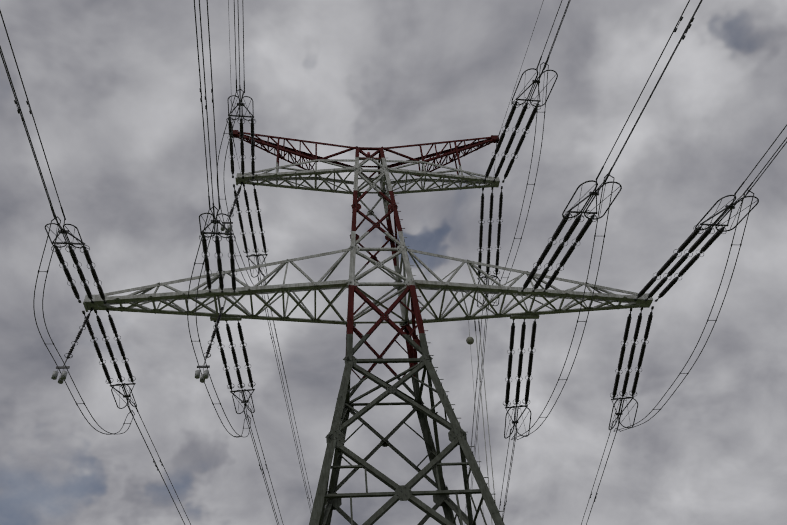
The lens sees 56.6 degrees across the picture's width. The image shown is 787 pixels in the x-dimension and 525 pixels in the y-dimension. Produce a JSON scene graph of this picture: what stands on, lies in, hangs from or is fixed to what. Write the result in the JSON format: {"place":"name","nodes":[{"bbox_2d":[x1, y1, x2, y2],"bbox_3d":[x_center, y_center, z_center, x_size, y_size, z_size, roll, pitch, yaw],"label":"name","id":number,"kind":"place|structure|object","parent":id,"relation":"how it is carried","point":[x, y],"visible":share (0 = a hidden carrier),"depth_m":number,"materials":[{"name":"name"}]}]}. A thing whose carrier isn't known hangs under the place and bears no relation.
{"place":"outdoors","nodes":[
{"label":"outdoors","id":0,"kind":"place"},
{"bbox_2d":[0,0,786,524],"label":"sky","id":1,"kind":"structure","parent":0,"point":[112,87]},
{"label":"ground","id":2,"kind":"structure","parent":0,"visible":0},
{"bbox_2d":[84,130,652,524],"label":"pylon lattice","id":3,"kind":"object","parent":2,"relation":"on","point":[321,512],"visible":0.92,"depth_m":37.80,"materials":[{"name":"paint"}]},
{"bbox_2d":[83,177,237,317],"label":"jumper support beams","id":4,"kind":"structure","parent":3,"relation":"attached to","point":[215,302],"depth_m":37.23,"materials":[{"name":"metal"}]},
{"bbox_2d":[115,155,622,505],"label":"pylon bolts","id":5,"kind":"object","parent":3,"relation":"attached to","point":[354,325],"visible":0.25,"depth_m":37.72,"materials":[{"name":"grey metal"}]},
{"bbox_2d":[14,17,758,508],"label":"line hardware","id":6,"kind":"object","parent":3,"relation":"attached to","point":[486,279],"visible":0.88,"depth_m":38.18,"materials":[{"name":"metal"}]},
{"bbox_2d":[51,224,232,383],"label":"jumper weights","id":7,"kind":"object","parent":6,"relation":"hanging from","point":[63,376],"visible":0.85,"depth_m":34.29,"materials":[{"name":"grey metal"}]},
{"bbox_2d":[0,0,786,524],"bbox_3d":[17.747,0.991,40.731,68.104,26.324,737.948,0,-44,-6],"label":"conductors","id":8,"kind":"object","parent":6,"relation":"on","point":[260,264],"visible":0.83,"depth_m":33.92,"materials":[{"name":"grey"}]},
{"bbox_2d":[55,105,722,403],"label":"insulators","id":9,"kind":"object","parent":3,"relation":"attached to","point":[682,247],"visible":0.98,"depth_m":39.88,"materials":[{"name":"black ceramic"}]},
{"bbox_2d":[468,319,495,524],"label":"hoist ropes","id":10,"kind":"object","parent":3,"relation":"attached to","point":[482,415],"visible":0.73,"depth_m":35.58,"materials":[{"name":"grey fabric"}]},
{"bbox_2d":[466,337,473,344],"bbox_3d":[4.072,4.158,38.838,0.415,0.420,0.415,0,-44,-6],"label":"marker ball","id":11,"kind":"object","parent":10,"relation":"attached to","point":[469,340],"visible":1,"depth_m":38.69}
]}

